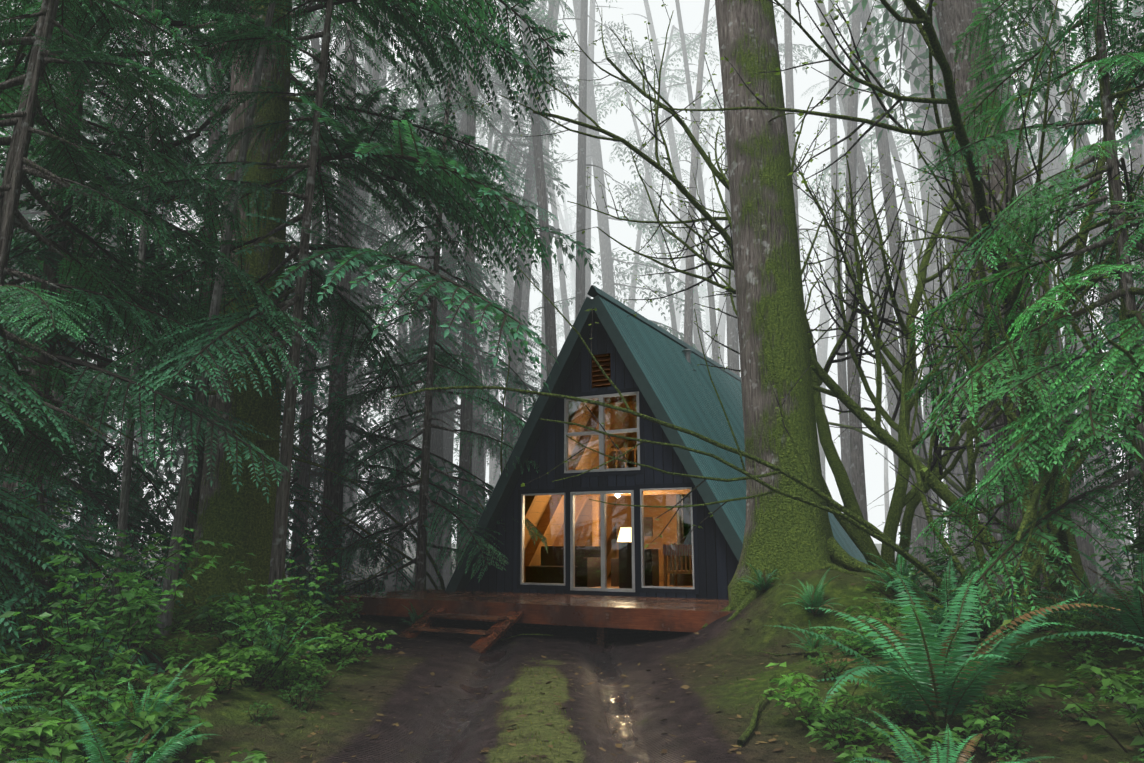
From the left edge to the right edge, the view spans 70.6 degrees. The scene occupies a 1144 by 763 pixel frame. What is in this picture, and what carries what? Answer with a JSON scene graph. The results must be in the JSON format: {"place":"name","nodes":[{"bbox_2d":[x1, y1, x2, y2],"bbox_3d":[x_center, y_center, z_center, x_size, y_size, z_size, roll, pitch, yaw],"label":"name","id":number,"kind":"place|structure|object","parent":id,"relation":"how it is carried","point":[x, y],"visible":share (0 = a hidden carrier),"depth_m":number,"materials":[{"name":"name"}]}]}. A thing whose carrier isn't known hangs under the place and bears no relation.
{"place":"outdoors","nodes":[
{"label":"outdoors","id":0,"kind":"place"},
{"bbox_2d":[0,544,1143,762],"bbox_3d":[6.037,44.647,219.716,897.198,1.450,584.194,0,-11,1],"label":"ground","id":1,"kind":"structure","parent":0,"point":[696,718],"depth_m":8.11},
{"bbox_2d":[0,0,186,632],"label":"hemlock","id":2,"kind":"object","parent":1,"relation":"on","point":[11,210],"visible":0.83,"depth_m":10.07,"materials":[{"name":"green plant"}]},
{"bbox_2d":[0,0,226,630],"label":"tree","id":3,"kind":"object","parent":1,"relation":"on","point":[5,484],"visible":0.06,"depth_m":18.96,"materials":[{"name":"green plant"}]},
{"bbox_2d":[0,1,227,593],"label":"tree","id":4,"kind":"object","parent":1,"relation":"on","point":[108,249],"visible":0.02,"depth_m":25.25,"materials":[{"name":"green plant"}]},
{"bbox_2d":[19,5,220,581],"bbox_3d":[-15.646,-4.433,29.581,9.102,26.037,7.953,0,-11,1],"label":"tree","id":5,"kind":"object","parent":1,"relation":"on","point":[139,439],"visible":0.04,"depth_m":28.68,"materials":[{"name":"grey plant"}]},
{"bbox_2d":[109,0,156,618],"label":"trunk","id":6,"kind":"object","parent":1,"relation":"on","point":[125,493],"visible":0.38,"depth_m":13.13,"materials":[{"name":"grey plant"}]},
{"bbox_2d":[0,0,291,579],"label":"hemlock","id":7,"kind":"object","parent":1,"relation":"on","point":[25,213],"visible":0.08,"depth_m":22.53,"materials":[{"name":"green plant"}]},
{"bbox_2d":[0,0,295,704],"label":"hemlock","id":8,"kind":"object","parent":1,"relation":"on","point":[12,79],"visible":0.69,"depth_m":10.73,"materials":[{"name":"green plant"}]},
{"bbox_2d":[0,0,306,632],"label":"hemlock","id":9,"kind":"object","parent":1,"relation":"on","point":[52,258],"visible":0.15,"depth_m":15.93,"materials":[{"name":"green plant"}]},
{"bbox_2d":[0,0,364,587],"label":"tree","id":10,"kind":"object","parent":1,"relation":"on","point":[193,505],"visible":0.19,"depth_m":19.79,"materials":[{"name":"green plant"}]},
{"bbox_2d":[24,7,355,580],"bbox_3d":[-10.511,-6.781,24.776,8.942,27.017,8.872,0,-11,1],"label":"tree","id":11,"kind":"object","parent":1,"relation":"on","point":[171,475],"visible":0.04,"depth_m":21.10,"materials":[{"name":"green plant"}]},
{"bbox_2d":[38,0,375,631],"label":"hemlock","id":12,"kind":"object","parent":1,"relation":"on","point":[321,94],"visible":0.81,"depth_m":12.62,"materials":[{"name":"green plant"}]},
{"bbox_2d":[153,1,275,638],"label":"trunk","id":13,"kind":"object","parent":1,"relation":"on","point":[180,515],"visible":0.48,"depth_m":11.97,"materials":[{"name":"brown plant"}]},
{"bbox_2d":[97,1,372,586],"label":"tree","id":14,"kind":"object","parent":1,"relation":"on","point":[323,431],"depth_m":28.76,"materials":[{"name":"grey plant"}]},
{"bbox_2d":[0,0,570,618],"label":"tree","id":15,"kind":"object","parent":1,"relation":"on","point":[240,518],"visible":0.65,"depth_m":14.49,"materials":[{"name":"green plant"}]},
{"bbox_2d":[135,0,478,597],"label":"hemlock","id":16,"kind":"object","parent":1,"relation":"on","point":[300,488],"visible":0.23,"depth_m":22.13,"materials":[{"name":"green plant"}]},
{"bbox_2d":[161,5,493,604],"bbox_3d":[-5.952,-8.058,23.559,8.897,30.036,9.943,9,-15,-40],"label":"tree","id":17,"kind":"object","parent":1,"relation":"on","point":[331,493],"visible":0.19,"depth_m":21.18,"materials":[{"name":"green plant"}]},
{"bbox_2d":[187,13,477,540],"bbox_3d":[-7.924,-7.494,27.681,8.405,29.516,9.837,3,-12,-16],"label":"tree","id":18,"kind":"object","parent":1,"relation":"on","point":[375,76],"visible":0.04,"depth_m":26.81,"materials":[{"name":"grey plant"}]},
{"bbox_2d":[293,4,388,526],"bbox_3d":[-10.244,-14.340,25.227,9.457,42.023,3.304,6,-13,-28],"label":"trunk","id":19,"kind":"object","parent":1,"relation":"on","point":[315,43],"visible":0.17,"depth_m":24.42,"materials":[{"name":"grey plant"}]},
{"bbox_2d":[281,6,417,550],"bbox_3d":[-9.346,-6.499,32.664,8.094,29.507,9.284,6,-13,-28],"label":"tree","id":20,"kind":"object","parent":1,"relation":"on","point":[338,54],"visible":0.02,"depth_m":33.14,"materials":[{"name":"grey plant"}]},
{"bbox_2d":[342,7,376,577],"bbox_3d":[-8.831,-11.487,33.189,2.030,39.527,5.103,3,-12,-14],"label":"trunk","id":21,"kind":"object","parent":1,"relation":"on","point":[347,441],"visible":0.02,"depth_m":32.38,"materials":[{"name":"grey plant"}]},
{"bbox_2d":[282,5,459,574],"bbox_3d":[-9.818,-14.272,38.434,10.885,47.072,12.208,0,-11,1],"label":"tree","id":22,"kind":"object","parent":1,"relation":"on","point":[366,244],"visible":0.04,"depth_m":37.45,"materials":[{"name":"grey plant"}]},
{"bbox_2d":[279,323,509,608],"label":"vine maple","id":23,"kind":"object","parent":1,"relation":"on","point":[392,518],"visible":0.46,"depth_m":19.44,"materials":[{"name":"brown plant"}]},
{"bbox_2d":[293,47,547,605],"bbox_3d":[-3.612,-1.511,20.091,6.213,15.469,5.525,0,-11,1],"label":"hemlock","id":24,"kind":"object","parent":1,"relation":"on","point":[421,543],"visible":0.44,"depth_m":18.99,"materials":[{"name":"green plant"}]},
{"bbox_2d":[385,34,463,585],"bbox_3d":[-2.738,-11.921,30.994,7.002,39.501,1.444,3,-12,-17],"label":"trunk","id":25,"kind":"object","parent":1,"relation":"on","point":[389,582],"visible":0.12,"depth_m":27.67,"materials":[{"name":"grey plant"}]},
{"bbox_2d":[411,9,442,589],"bbox_3d":[-7.329,-13.507,29.036,6.638,42.022,1.239,0,-11,1],"label":"trunk","id":26,"kind":"object","parent":1,"relation":"on","point":[437,441],"visible":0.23,"depth_m":26.11,"materials":[{"name":"grey plant"}]},
{"bbox_2d":[290,0,579,589],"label":"tree","id":27,"kind":"object","parent":1,"relation":"on","point":[450,262],"visible":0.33,"depth_m":27.63,"materials":[{"name":"green plant"}]},
{"bbox_2d":[321,0,575,475],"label":"tree","id":28,"kind":"object","parent":1,"relation":"on","point":[550,226],"visible":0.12,"depth_m":33.02,"materials":[{"name":"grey plant"}]},
{"bbox_2d":[365,73,533,469],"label":"tree","id":29,"kind":"object","parent":1,"relation":"on","point":[419,437],"visible":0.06,"depth_m":46.64,"materials":[{"name":"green plant"}]},
{"bbox_2d":[441,4,459,583],"bbox_3d":[-5.233,-9.435,30.583,3.423,34.529,2.655,8,-14,-35],"label":"trunk","id":30,"kind":"object","parent":1,"relation":"on","point":[448,448],"visible":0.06,"depth_m":29.38,"materials":[{"name":"grey plant"}]},
{"bbox_2d":[310,0,594,566],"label":"tree","id":31,"kind":"object","parent":1,"relation":"on","point":[466,415],"visible":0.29,"depth_m":24.96,"materials":[{"name":"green plant"}]},
{"bbox_2d":[398,607,523,653],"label":"deck steps","id":32,"kind":"structure","parent":1,"relation":"on","point":[495,632],"depth_m":13.82,"materials":[{"name":"brown wood"}]},
{"bbox_2d":[438,78,484,532],"bbox_3d":[-5.957,-11.808,37.326,3.488,42.041,9.012,6,-12,-26],"label":"trunk","id":33,"kind":"object","parent":1,"relation":"on","point":[480,474],"depth_m":31.95,"materials":[{"name":"grey plant"}]},
{"bbox_2d":[453,97,541,492],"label":"tree","id":34,"kind":"object","parent":1,"relation":"on","point":[492,468],"visible":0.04,"depth_m":58.74,"materials":[{"name":"grey plant"}]},
{"bbox_2d":[499,3,529,413],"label":"trunk","id":35,"kind":"object","parent":1,"relation":"on","point":[510,283],"visible":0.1,"depth_m":41.15,"materials":[{"name":"grey plant"}]},
{"bbox_2d":[477,0,570,476],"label":"tree","id":36,"kind":"object","parent":1,"relation":"on","point":[499,270],"visible":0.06,"depth_m":50.92,"materials":[{"name":"grey plant"}]},
{"bbox_2d":[502,0,555,468],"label":"trunk","id":37,"kind":"object","parent":1,"relation":"on","point":[517,298],"visible":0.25,"depth_m":30.52,"materials":[{"name":"grey plant"}]},
{"bbox_2d":[498,119,568,432],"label":"tree","id":38,"kind":"object","parent":1,"relation":"on","point":[529,327],"visible":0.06,"depth_m":74.05,"materials":[{"name":"grey plant"}]},
{"bbox_2d":[336,589,731,645],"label":"deck","id":39,"kind":"structure","parent":1,"relation":"on","point":[602,613],"depth_m":14.24,"materials":[{"name":"brown wood"}]},
{"bbox_2d":[511,0,559,443],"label":"trunk","id":40,"kind":"object","parent":1,"relation":"on","point":[525,298],"visible":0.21,"depth_m":35.16,"materials":[{"name":"grey plant"}]},
{"bbox_2d":[33,586,1039,746],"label":"fallen branches","id":41,"kind":"object","parent":1,"relation":"on","point":[743,737],"visible":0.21,"depth_m":8.80,"materials":[{"name":"brown wood"}]},
{"bbox_2d":[525,0,549,388],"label":"trunk","id":42,"kind":"object","parent":1,"relation":"on","point":[543,371],"visible":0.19,"depth_m":38.20,"materials":[{"name":"grey plant"}]},
{"bbox_2d":[520,0,556,377],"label":"trunk","id":43,"kind":"object","parent":1,"relation":"on","point":[549,316],"visible":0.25,"depth_m":27.54,"materials":[{"name":"grey plant"}]},
{"bbox_2d":[517,6,569,339],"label":"trunk","id":44,"kind":"object","parent":1,"relation":"on","point":[562,279],"visible":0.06,"depth_m":44.77,"materials":[{"name":"grey plant"}]},
{"bbox_2d":[0,451,1143,762],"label":"undergrowth","id":45,"kind":"object","parent":1,"relation":"on","point":[134,629],"visible":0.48,"depth_m":7.15,"materials":[{"name":"green plant"}]},
{"bbox_2d":[0,544,1143,762],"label":"ferns","id":46,"kind":"object","parent":1,"relation":"on","point":[946,688],"visible":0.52,"depth_m":6.17,"materials":[{"name":"green plant"}]},
{"bbox_2d":[549,169,601,339],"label":"tree","id":47,"kind":"object","parent":1,"relation":"on","point":[565,230],"visible":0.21,"depth_m":77.90,"materials":[{"name":"grey plant"}]},
{"bbox_2d":[11,568,1143,762],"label":"leaf litter","id":48,"kind":"object","parent":1,"relation":"on","point":[486,750],"visible":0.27,"depth_m":7.63,"materials":[{"name":"brown plant"}]},
{"bbox_2d":[550,0,612,318],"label":"trunk","id":49,"kind":"object","parent":1,"relation":"on","point":[580,225],"visible":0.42,"depth_m":31.48,"materials":[{"name":"grey plant"}]},
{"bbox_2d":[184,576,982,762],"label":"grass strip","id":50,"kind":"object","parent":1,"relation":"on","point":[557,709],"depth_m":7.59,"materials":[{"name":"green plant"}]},
{"bbox_2d":[563,0,622,298],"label":"trunk","id":51,"kind":"object","parent":1,"relation":"on","point":[591,35],"visible":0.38,"depth_m":44.02,"materials":[{"name":"grey plant"}]},
{"bbox_2d":[496,0,704,350],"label":"tree","id":52,"kind":"object","parent":1,"relation":"on","point":[606,254],"visible":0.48,"depth_m":41.77,"materials":[{"name":"grey plant"}]},
{"bbox_2d":[604,23,676,336],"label":"trunk","id":53,"kind":"object","parent":1,"relation":"on","point":[673,318],"visible":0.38,"depth_m":46.37,"materials":[{"name":"grey plant"}]},
{"bbox_2d":[153,537,1143,629],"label":"tree roots","id":54,"kind":"object","parent":1,"relation":"on","point":[839,554],"visible":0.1,"depth_m":12.28,"materials":[{"name":"green plant"}]},
{"bbox_2d":[600,106,710,355],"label":"tree","id":55,"kind":"object","parent":1,"relation":"on","point":[669,194],"visible":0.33,"depth_m":58.57,"materials":[{"name":"grey plant"}]},
{"bbox_2d":[445,285,867,599],"bbox_3d":[3.371,2.581,21.926,7.900,7.224,12.690,-6,-13,27],"label":"cabin","id":56,"kind":"object","parent":1,"relation":"on","point":[646,366],"visible":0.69,"depth_m":17.02,"materials":[{"name":"black wood"}]},
{"bbox_2d":[524,489,692,588],"bbox_3d":[3.415,2.474,22.033,6.700,6.035,11.980,-6,-13,27],"label":"cabin interior","id":57,"kind":"object","parent":56,"relation":"attached to","point":[650,571],"depth_m":19.07,"materials":[{"name":"brown wood"}]},
{"bbox_2d":[596,25,719,309],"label":"tree","id":58,"kind":"object","parent":1,"relation":"on","point":[650,148],"visible":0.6,"depth_m":50.21,"materials":[{"name":"grey plant"}]},
{"bbox_2d":[623,0,704,353],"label":"trunk","id":59,"kind":"object","parent":1,"relation":"on","point":[672,144],"visible":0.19,"depth_m":47.77,"materials":[{"name":"grey plant"}]},
{"bbox_2d":[627,73,707,306],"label":"tree","id":60,"kind":"object","parent":1,"relation":"on","point":[653,150],"visible":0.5,"depth_m":58.68,"materials":[{"name":"grey plant"}]},
{"bbox_2d":[639,82,724,354],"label":"tree","id":61,"kind":"object","parent":1,"relation":"on","point":[680,294],"visible":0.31,"depth_m":75.25,"materials":[{"name":"grey plant"}]},
{"bbox_2d":[652,0,719,363],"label":"trunk","id":62,"kind":"object","parent":1,"relation":"on","point":[713,322],"visible":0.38,"depth_m":40.74,"materials":[{"name":"grey plant"}]},
{"bbox_2d":[665,0,709,345],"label":"trunk","id":63,"kind":"object","parent":1,"relation":"on","point":[688,320],"visible":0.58,"depth_m":35.29,"materials":[{"name":"grey plant"}]},
{"bbox_2d":[703,95,726,365],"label":"tree","id":64,"kind":"object","parent":1,"relation":"on","point":[721,328],"visible":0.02,"depth_m":63.13,"materials":[{"name":"grey plant"}]},
{"bbox_2d":[695,4,739,375],"bbox_3d":[7.173,-9.384,37.529,3.425,37.012,1.852,-7,-13,32],"label":"trunk","id":65,"kind":"object","parent":1,"relation":"on","point":[732,343],"visible":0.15,"depth_m":35.71,"materials":[{"name":"grey plant"}]},
{"bbox_2d":[653,7,825,401],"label":"tree","id":66,"kind":"object","parent":1,"relation":"on","point":[688,47],"visible":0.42,"depth_m":46.25,"materials":[{"name":"grey plant"}]},
{"bbox_2d":[686,16,814,73],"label":"tree","id":67,"kind":"object","parent":1,"relation":"on","point":[781,46],"visible":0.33,"depth_m":44.41,"materials":[{"name":"grey plant"}]},
{"bbox_2d":[391,0,1143,632],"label":"vine maple","id":68,"kind":"object","parent":1,"relation":"on","point":[869,528],"visible":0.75,"depth_m":10.65,"materials":[{"name":"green plant"}]},
{"bbox_2d":[715,0,881,609],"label":"tree","id":69,"kind":"object","parent":1,"relation":"on","point":[783,534],"visible":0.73,"depth_m":13.34,"materials":[{"name":"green plant"}]},
{"bbox_2d":[453,0,1143,641],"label":"maple","id":70,"kind":"object","parent":1,"relation":"on","point":[977,186],"visible":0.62,"depth_m":13.63,"materials":[{"name":"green plant"}]},
{"bbox_2d":[773,0,826,251],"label":"trunk","id":71,"kind":"object","parent":1,"relation":"on","point":[789,90],"visible":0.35,"depth_m":33.84,"materials":[{"name":"grey plant"}]},
{"bbox_2d":[828,0,851,522],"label":"trunk","id":72,"kind":"object","parent":1,"relation":"on","point":[844,420],"visible":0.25,"depth_m":35.11,"materials":[{"name":"grey plant"}]},
{"bbox_2d":[553,0,1131,571],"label":"maple","id":73,"kind":"object","parent":1,"relation":"on","point":[863,542],"visible":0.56,"depth_m":18.30,"materials":[{"name":"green plant"}]},
{"bbox_2d":[814,0,896,555],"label":"trunk","id":74,"kind":"object","parent":1,"relation":"on","point":[857,465],"visible":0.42,"depth_m":28.52,"materials":[{"name":"grey plant"}]},
{"bbox_2d":[800,71,923,305],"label":"tree","id":75,"kind":"object","parent":1,"relation":"on","point":[908,252],"visible":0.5,"depth_m":65.90,"materials":[{"name":"grey plant"}]},
{"bbox_2d":[814,0,911,480],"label":"tree","id":76,"kind":"object","parent":1,"relation":"on","point":[822,348],"visible":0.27,"depth_m":58.73,"materials":[{"name":"grey plant"}]},
{"bbox_2d":[815,0,912,570],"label":"trunk","id":77,"kind":"object","parent":1,"relation":"on","point":[891,409],"visible":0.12,"depth_m":40.12,"materials":[{"name":"grey plant"}]},
{"bbox_2d":[816,0,918,573],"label":"trunk","id":78,"kind":"object","parent":1,"relation":"on","point":[862,171],"visible":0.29,"depth_m":32.51,"materials":[{"name":"grey plant"}]},
{"bbox_2d":[803,0,968,570],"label":"tree","id":79,"kind":"object","parent":1,"relation":"on","point":[932,210],"visible":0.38,"depth_m":37.80,"materials":[{"name":"grey plant"}]},
{"bbox_2d":[858,275,922,521],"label":"tree","id":80,"kind":"object","parent":1,"relation":"on","point":[886,489],"visible":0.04,"depth_m":92.41,"materials":[{"name":"grey plant"}]},
{"bbox_2d":[839,0,947,564],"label":"tree","id":81,"kind":"object","parent":1,"relation":"on","point":[925,370],"visible":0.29,"depth_m":43.76,"materials":[{"name":"grey plant"}]},
{"bbox_2d":[861,0,938,582],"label":"trunk","id":82,"kind":"object","parent":1,"relation":"on","point":[885,168],"visible":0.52,"depth_m":29.55,"materials":[{"name":"grey plant"}]},
{"bbox_2d":[827,0,978,569],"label":"tree","id":83,"kind":"object","parent":1,"relation":"on","point":[964,455],"visible":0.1,"depth_m":32.24,"materials":[{"name":"grey plant"}]},
{"bbox_2d":[842,0,969,573],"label":"trunk","id":84,"kind":"object","parent":1,"relation":"on","point":[909,210],"visible":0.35,"depth_m":36.86,"materials":[{"name":"grey plant"}]},
{"bbox_2d":[884,0,932,154],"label":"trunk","id":85,"kind":"object","parent":1,"relation":"on","point":[908,62],"visible":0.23,"depth_m":34.03,"materials":[{"name":"grey plant"}]},
{"bbox_2d":[829,5,988,579],"bbox_3d":[15.057,-11.109,29.081,10.703,37.019,5.460,-3,-12,13],"label":"tree","id":86,"kind":"object","parent":1,"relation":"on","point":[981,515],"visible":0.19,"depth_m":30.84,"materials":[{"name":"grey plant"}]},
{"bbox_2d":[881,143,949,543],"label":"tree","id":87,"kind":"object","parent":1,"relation":"on","point":[917,196],"visible":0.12,"depth_m":71.54,"materials":[{"name":"grey plant"}]},
{"bbox_2d":[711,130,1143,535],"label":"vine maple","id":88,"kind":"object","parent":1,"relation":"on","point":[952,483],"visible":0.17,"depth_m":22.08,"materials":[{"name":"green plant"}]},
{"bbox_2d":[905,0,989,560],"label":"trunk","id":89,"kind":"object","parent":1,"relation":"on","point":[936,139],"visible":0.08,"depth_m":29.23,"materials":[{"name":"grey plant"}]},
{"bbox_2d":[927,0,1006,589],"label":"trunk","id":90,"kind":"object","parent":1,"relation":"on","point":[946,115],"visible":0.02,"depth_m":24.77,"materials":[{"name":"grey plant"}]},
{"bbox_2d":[842,0,1095,600],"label":"tree","id":91,"kind":"object","parent":1,"relation":"on","point":[953,19],"visible":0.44,"depth_m":19.37,"materials":[{"name":"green plant"}]},
{"bbox_2d":[860,32,1143,488],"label":"vine maple","id":92,"kind":"object","parent":1,"relation":"on","point":[1076,327],"visible":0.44,"depth_m":12.35,"materials":[{"name":"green plant"}]},
{"bbox_2d":[904,0,1143,536],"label":"hemlock","id":93,"kind":"object","parent":1,"relation":"on","point":[1122,250],"visible":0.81,"depth_m":11.78,"materials":[{"name":"green plant"}]},
{"bbox_2d":[910,140,1143,640],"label":"hemlock sapling","id":94,"kind":"object","parent":1,"relation":"on","point":[1110,361],"visible":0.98,"depth_m":7.60,"materials":[{"name":"green plant"}]},
{"bbox_2d":[1026,0,1051,371],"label":"tree","id":95,"kind":"object","parent":1,"relation":"on","point":[1044,175],"visible":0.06,"depth_m":33.75,"materials":[{"name":"grey plant"}]},
{"bbox_2d":[984,1,1099,590],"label":"trunk","id":96,"kind":"object","parent":1,"relation":"on","point":[1085,547],"visible":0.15,"depth_m":24.02,"materials":[{"name":"brown plant"}]},
{"bbox_2d":[998,2,1111,322],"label":"tree","id":97,"kind":"object","parent":1,"relation":"on","point":[1028,83],"visible":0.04,"depth_m":52.72,"materials":[{"name":"grey plant"}]},
{"bbox_2d":[1026,0,1126,576],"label":"tree","id":98,"kind":"object","parent":1,"relation":"on","point":[1057,162],"visible":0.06,"depth_m":33.20,"materials":[{"name":"grey plant"}]},
{"bbox_2d":[1023,0,1143,137],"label":"fir","id":99,"kind":"object","parent":1,"relation":"on","point":[1091,9],"visible":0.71,"depth_m":11.27,"materials":[{"name":"green plant"}]},
{"bbox_2d":[1028,0,1143,566],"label":"tree","id":100,"kind":"object","parent":1,"relation":"on","point":[1136,153],"visible":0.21,"depth_m":27.46,"materials":[{"name":"green plant"}]},
{"bbox_2d":[1039,0,1143,501],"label":"tree","id":101,"kind":"object","parent":1,"relation":"on","point":[1091,170],"visible":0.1,"depth_m":22.12,"materials":[{"name":"green plant"}]},
{"bbox_2d":[1041,66,1143,594],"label":"tree","id":102,"kind":"object","parent":1,"relation":"on","point":[1070,130],"visible":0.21,"depth_m":16.34,"materials":[{"name":"green plant"}]},
{"bbox_2d":[1046,0,1143,580],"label":"tree","id":103,"kind":"object","parent":1,"relation":"on","point":[1098,230],"visible":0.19,"depth_m":28.08,"materials":[{"name":"brown plant"}]},
{"bbox_2d":[1,0,1143,543],"label":"sky","id":104,"kind":"structure","parent":0,"point":[621,123],"materials":[{"name":"white"}]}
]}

